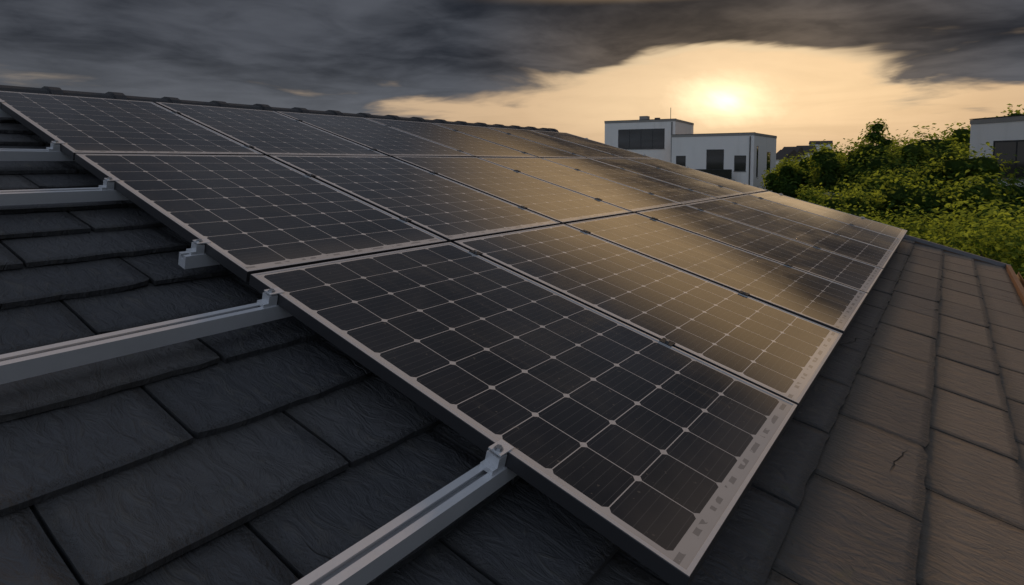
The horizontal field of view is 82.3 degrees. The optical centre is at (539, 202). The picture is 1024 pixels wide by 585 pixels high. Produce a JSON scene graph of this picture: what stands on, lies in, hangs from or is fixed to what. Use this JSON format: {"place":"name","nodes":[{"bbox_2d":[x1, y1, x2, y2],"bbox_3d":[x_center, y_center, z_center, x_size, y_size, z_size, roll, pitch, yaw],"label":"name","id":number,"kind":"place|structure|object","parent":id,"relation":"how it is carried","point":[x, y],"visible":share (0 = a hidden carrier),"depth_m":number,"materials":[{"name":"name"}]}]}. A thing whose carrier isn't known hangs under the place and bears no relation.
{"place":"outdoors","nodes":[
{"label":"outdoors","id":0,"kind":"place"},
{"bbox_2d":[0,0,1023,154],"label":"sky","id":1,"kind":"structure","parent":0,"point":[797,72],"materials":[{"name":"grey"}]},
{"bbox_2d":[604,108,693,161],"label":"house tower","id":2,"kind":"structure","parent":0,"point":[646,136],"depth_m":63.21,"materials":[{"name":"paint"}]},
{"bbox_2d":[671,132,776,191],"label":"house","id":3,"kind":"structure","parent":0,"point":[748,158],"depth_m":56.69,"materials":[{"name":"white paint"}]},
{"bbox_2d":[782,147,804,154],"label":"roof","id":4,"kind":"structure","parent":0,"point":[798,149],"depth_m":158.37,"materials":[{"name":"grey"}]},
{"bbox_2d":[796,145,815,152],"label":"roof","id":5,"kind":"structure","parent":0,"point":[806,148],"depth_m":174.11,"materials":[{"name":"grey"}]},
{"bbox_2d":[809,144,831,150],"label":"house","id":6,"kind":"structure","parent":0,"point":[818,147],"depth_m":377.29,"materials":[{"name":"grey glass"}]},
{"bbox_2d":[809,141,832,143],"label":"roof","id":7,"kind":"structure","parent":6,"relation":"on","point":[819,142],"depth_m":378.53,"materials":[{"name":"grey"}]},
{"bbox_2d":[969,115,1023,186],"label":"house","id":8,"kind":"structure","parent":0,"point":[1003,134],"depth_m":27.98,"materials":[{"name":"white paint"}]},
{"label":"house","id":9,"kind":"object","parent":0,"visible":0},
{"bbox_2d":[776,149,801,158],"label":"roof","id":10,"kind":"structure","parent":9,"relation":"on","point":[780,154],"depth_m":130.74,"materials":[{"name":"grey"}]},
{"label":"house walls","id":11,"kind":"object","parent":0,"visible":0},
{"bbox_2d":[0,211,283,572],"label":"roof deck","id":12,"kind":"structure","parent":11,"relation":"on","point":[42,526],"depth_m":1.16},
{"bbox_2d":[0,109,516,584],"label":"mounting rails","id":13,"kind":"object","parent":12,"relation":"attached to","point":[372,556],"visible":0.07,"depth_m":1.46,"materials":[{"name":"metal"}]},
{"bbox_2d":[0,91,263,159],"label":"solar panel","id":14,"kind":"object","parent":13,"relation":"attached to","point":[82,125],"visible":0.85,"depth_m":3.66,"materials":[{"name":"black glass"}]},
{"bbox_2d":[75,154,447,281],"bbox_3d":[-1.393,-0.009,2.904,1.605,0.464,1.000,3,5,35],"label":"solar panel","id":15,"kind":"object","parent":13,"relation":"attached to","point":[246,215],"visible":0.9,"depth_m":2.73,"materials":[{"name":"black glass"}]},
{"bbox_2d":[155,102,388,156],"bbox_3d":[-2.128,-0.563,4.631,1.604,0.469,1.000,3,5,35],"label":"solar panel","id":16,"kind":"object","parent":13,"relation":"attached to","point":[266,133],"visible":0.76,"depth_m":4.53,"materials":[{"name":"black glass"}]},
{"bbox_2d":[276,111,474,156],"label":"solar panel","id":17,"kind":"object","parent":13,"relation":"on","point":[382,138],"visible":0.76,"depth_m":5.38,"materials":[{"name":"black glass"}]},
{"bbox_2d":[269,155,560,242],"bbox_3d":[-0.807,-0.068,3.736,1.605,0.465,1.000,3,5,35],"label":"solar panel","id":18,"kind":"object","parent":13,"relation":"attached to","point":[448,210],"visible":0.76,"depth_m":3.61,"materials":[{"name":"black glass"}]},
{"bbox_2d":[0,100,864,475],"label":"end clamps","id":19,"kind":"object","parent":13,"relation":"attached to","point":[494,460],"visible":0.89,"depth_m":1.93,"materials":[{"name":"metal"}]},
{"bbox_2d":[366,118,537,157],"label":"solar panel","id":20,"kind":"object","parent":13,"relation":"attached to","point":[457,140],"visible":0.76,"depth_m":6.23,"materials":[{"name":"black glass"}]},
{"bbox_2d":[433,123,585,157],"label":"solar panel","id":21,"kind":"object","parent":13,"relation":"attached to","point":[538,150],"visible":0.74,"depth_m":7.06,"materials":[{"name":"black glass"}]},
{"bbox_2d":[392,156,631,223],"bbox_3d":[-0.221,-0.126,4.569,1.604,0.469,1.000,3,5,35],"label":"solar panel","id":22,"kind":"object","parent":13,"relation":"attached to","point":[561,205],"visible":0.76,"depth_m":4.47,"materials":[{"name":"black glass"}]},
{"bbox_2d":[172,111,852,346],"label":"clamps","id":23,"kind":"object","parent":13,"relation":"attached to","point":[662,340],"visible":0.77,"depth_m":3.86,"materials":[{"name":"grey metal"}]},
{"bbox_2d":[249,242,797,584],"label":"solar panel","id":24,"kind":"object","parent":13,"relation":"on","point":[651,452],"visible":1,"depth_m":1.76,"materials":[{"name":"black glass"}]},
{"bbox_2d":[487,127,624,158],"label":"solar panel","id":25,"kind":"object","parent":13,"relation":"attached to","point":[561,144],"visible":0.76,"depth_m":7.90,"materials":[{"name":"black glass"}]},
{"bbox_2d":[478,157,681,212],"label":"solar panel","id":26,"kind":"object","parent":13,"relation":"attached to","point":[633,200],"visible":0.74,"depth_m":5.32,"materials":[{"name":"black glass"}]},
{"bbox_2d":[532,130,655,158],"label":"solar panel","id":27,"kind":"object","parent":13,"relation":"attached to","point":[617,151],"visible":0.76,"depth_m":8.74,"materials":[{"name":"black glass"}]},
{"bbox_2d":[543,158,717,204],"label":"solar panel","id":28,"kind":"object","parent":13,"relation":"attached to","point":[670,191],"visible":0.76,"depth_m":6.17,"materials":[{"name":"black glass"}]},
{"bbox_2d":[453,224,842,413],"bbox_3d":[0.513,0.429,2.842,1.603,0.470,1.000,3,5,35],"label":"solar panel","id":29,"kind":"object","parent":13,"relation":"attached to","point":[786,355],"visible":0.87,"depth_m":2.69,"materials":[{"name":"black glass"}]},
{"bbox_2d":[590,158,745,198],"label":"solar panel","id":30,"kind":"object","parent":13,"relation":"attached to","point":[713,190],"visible":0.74,"depth_m":7.01,"materials":[{"name":"black glass"}]},
{"bbox_2d":[629,159,767,193],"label":"solar panel","id":31,"kind":"object","parent":13,"relation":"attached to","point":[707,177],"visible":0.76,"depth_m":7.85,"materials":[{"name":"black glass"}]},
{"bbox_2d":[565,213,867,338],"bbox_3d":[1.099,0.370,3.675,1.605,0.464,1.000,3,5,35],"label":"solar panel","id":32,"kind":"object","parent":13,"relation":"on","point":[835,306],"visible":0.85,"depth_m":3.55,"materials":[{"name":"black glass"}]},
{"bbox_2d":[636,205,882,296],"bbox_3d":[1.685,0.312,4.508,1.604,0.466,1.000,3,5,35],"label":"solar panel","id":33,"kind":"object","parent":13,"relation":"on","point":[843,270],"visible":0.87,"depth_m":4.41,"materials":[{"name":"black glass"}]},
{"bbox_2d":[685,199,893,270],"bbox_3d":[2.271,0.252,5.341,1.605,0.465,1.000,3,5,35],"label":"solar panel","id":34,"kind":"object","parent":13,"relation":"attached to","point":[866,253],"visible":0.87,"depth_m":5.26,"materials":[{"name":"black glass"}]},
{"bbox_2d":[723,194,901,254],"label":"solar panel","id":35,"kind":"object","parent":13,"relation":"attached to","point":[884,241],"visible":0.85,"depth_m":6.12,"materials":[{"name":"black glass"}]},
{"bbox_2d":[0,85,558,131],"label":"ridge tiles","id":36,"kind":"object","parent":12,"relation":"on","point":[60,91],"visible":0.45,"depth_m":5.57,"materials":[{"name":"grey tile"}]},
{"bbox_2d":[0,117,1023,584],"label":"roof slates","id":37,"kind":"object","parent":12,"relation":"on","point":[300,449],"visible":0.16,"depth_m":1.62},
{"bbox_2d":[748,191,907,241],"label":"solar panel","id":38,"kind":"object","parent":12,"relation":"attached to","point":[878,227],"visible":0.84,"depth_m":6.95,"materials":[{"name":"black glass"}]},
{"bbox_2d":[904,235,1023,305],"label":"eave trim","id":39,"kind":"structure","parent":12,"relation":"attached to","point":[1017,280],"depth_m":6.80,"materials":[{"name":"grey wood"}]},
{"label":"ground","id":40,"kind":"structure","parent":0,"visible":0},
{"bbox_2d":[762,159,816,198],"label":"bush","id":41,"kind":"object","parent":40,"relation":"on","point":[784,178],"visible":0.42,"depth_m":42.87,"materials":[{"name":"green plant"}]},
{"bbox_2d":[760,150,819,190],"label":"tree","id":42,"kind":"object","parent":40,"relation":"on","point":[801,163],"visible":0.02,"depth_m":47.69,"materials":[{"name":"green plant"}]},
{"bbox_2d":[776,154,806,170],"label":"tree","id":43,"kind":"object","parent":40,"relation":"on","point":[789,160],"visible":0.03,"depth_m":64.25,"materials":[{"name":"green plant"}]},
{"bbox_2d":[795,183,832,205],"bbox_3d":[12.748,2.158,27.383,3.193,6.143,3.188,1,4,8],"label":"bush","id":44,"kind":"object","parent":40,"relation":"on","point":[810,194],"visible":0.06,"depth_m":27.56,"materials":[{"name":"green plant"}]},
{"bbox_2d":[815,144,847,160],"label":"tree","id":45,"kind":"object","parent":40,"relation":"on","point":[832,149],"visible":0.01,"depth_m":66.71,"materials":[{"name":"green plant"}]},
{"bbox_2d":[800,183,883,217],"bbox_3d":[11.935,2.391,23.359,4.617,6.235,4.571,3,5,35],"label":"bush","id":46,"kind":"object","parent":40,"relation":"on","point":[834,202],"visible":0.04,"depth_m":22.60,"materials":[{"name":"green plant"}]},
{"bbox_2d":[796,130,901,191],"bbox_3d":[21.616,-0.284,40.570,8.004,9.187,8.726,0,4,0],"label":"tree","id":47,"kind":"object","parent":40,"relation":"on","point":[831,168],"visible":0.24,"depth_m":39.05,"materials":[{"name":"green plant"}]},
{"bbox_2d":[826,166,893,197],"bbox_3d":[17.928,1.472,31.240,5.227,6.979,5.766,-1,4,-15],"label":"bush","id":48,"kind":"object","parent":40,"relation":"on","point":[840,185],"visible":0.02,"depth_m":32.00,"materials":[{"name":"green plant"}]},
{"bbox_2d":[824,196,931,235],"bbox_3d":[10.761,2.776,19.514,4.840,6.008,4.851,3,5,35],"label":"bush","id":49,"kind":"object","parent":40,"relation":"on","point":[857,213],"visible":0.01,"depth_m":18.63,"materials":[{"name":"green plant"}]},
{"bbox_2d":[856,118,902,151],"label":"tree","id":50,"kind":"object","parent":40,"relation":"on","point":[873,129],"visible":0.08,"depth_m":44.31,"materials":[{"name":"green plant"}]},
{"bbox_2d":[827,166,941,221],"bbox_3d":[15.605,1.867,25.840,6.075,6.954,5.965,3,5,35],"label":"bush","id":51,"kind":"object","parent":40,"relation":"on","point":[871,183],"visible":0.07,"depth_m":25.32,"materials":[{"name":"green plant"}]},
{"bbox_2d":[840,133,946,194],"bbox_3d":[21.285,0.433,33.821,7.429,8.692,6.975,3,5,35],"label":"tree","id":52,"kind":"object","parent":40,"relation":"on","point":[915,153],"visible":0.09,"depth_m":32.62,"materials":[{"name":"green plant"}]},
{"bbox_2d":[859,201,966,245],"bbox_3d":[9.607,3.009,16.090,4.467,6.020,5.017,1,4,10],"label":"bush","id":53,"kind":"object","parent":40,"relation":"on","point":[901,219],"visible":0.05,"depth_m":15.90,"materials":[{"name":"green plant"}]},
{"bbox_2d":[865,123,969,166],"bbox_3d":[24.445,-0.131,36.388,9.527,9.469,8.753,0,4,-2],"label":"bush","id":54,"kind":"object","parent":40,"relation":"on","point":[938,144],"visible":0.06,"depth_m":35.39,"materials":[{"name":"green plant"}]},
{"bbox_2d":[881,161,972,181],"bbox_3d":[18.105,1.615,27.496,5.504,7.215,5.632,3,5,35],"label":"bush","id":55,"kind":"object","parent":40,"relation":"on","point":[904,174],"visible":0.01,"depth_m":27.80,"materials":[{"name":"green plant"}]},
{"bbox_2d":[854,182,1023,275],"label":"bush","id":56,"kind":"object","parent":40,"relation":"on","point":[943,231],"visible":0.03,"depth_m":12.85,"materials":[{"name":"green plant"}]},
{"bbox_2d":[865,168,1023,254],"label":"bush","id":57,"kind":"object","parent":40,"relation":"on","point":[899,195],"visible":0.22,"depth_m":19.33,"materials":[{"name":"green plant"}]},
{"bbox_2d":[941,126,969,150],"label":"tree","id":58,"kind":"object","parent":40,"relation":"on","point":[953,140],"depth_m":44.70,"materials":[{"name":"green plant"}]},
{"bbox_2d":[942,122,970,156],"bbox_3d":[30.308,-0.594,40.182,9.109,9.856,8.832,3,5,35],"label":"tree","id":59,"kind":"object","parent":40,"relation":"on","point":[959,132],"visible":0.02,"depth_m":39.65,"materials":[{"name":"green plant"}]},
{"bbox_2d":[892,142,1023,246],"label":"bush","id":60,"kind":"object","parent":40,"relation":"on","point":[950,169],"visible":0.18,"depth_m":23.49,"materials":[{"name":"green plant"}]},
{"bbox_2d":[913,197,1023,277],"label":"bush","id":61,"kind":"object","parent":40,"relation":"on","point":[981,250],"visible":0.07,"depth_m":9.88,"materials":[{"name":"green plant"}]},
{"bbox_2d":[923,205,1023,275],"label":"bush","id":62,"kind":"object","parent":40,"relation":"on","point":[1018,223],"visible":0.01,"depth_m":11.33,"materials":[{"name":"green plant"}]},
{"bbox_2d":[955,247,1023,279],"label":"bush","id":63,"kind":"object","parent":40,"relation":"on","point":[1012,267],"depth_m":9.24,"materials":[{"name":"green plant"}]},
{"bbox_2d":[970,103,1023,127],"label":"tree","id":64,"kind":"object","parent":40,"relation":"on","point":[1018,112],"visible":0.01,"depth_m":46.66,"materials":[{"name":"green plant"}]}
]}

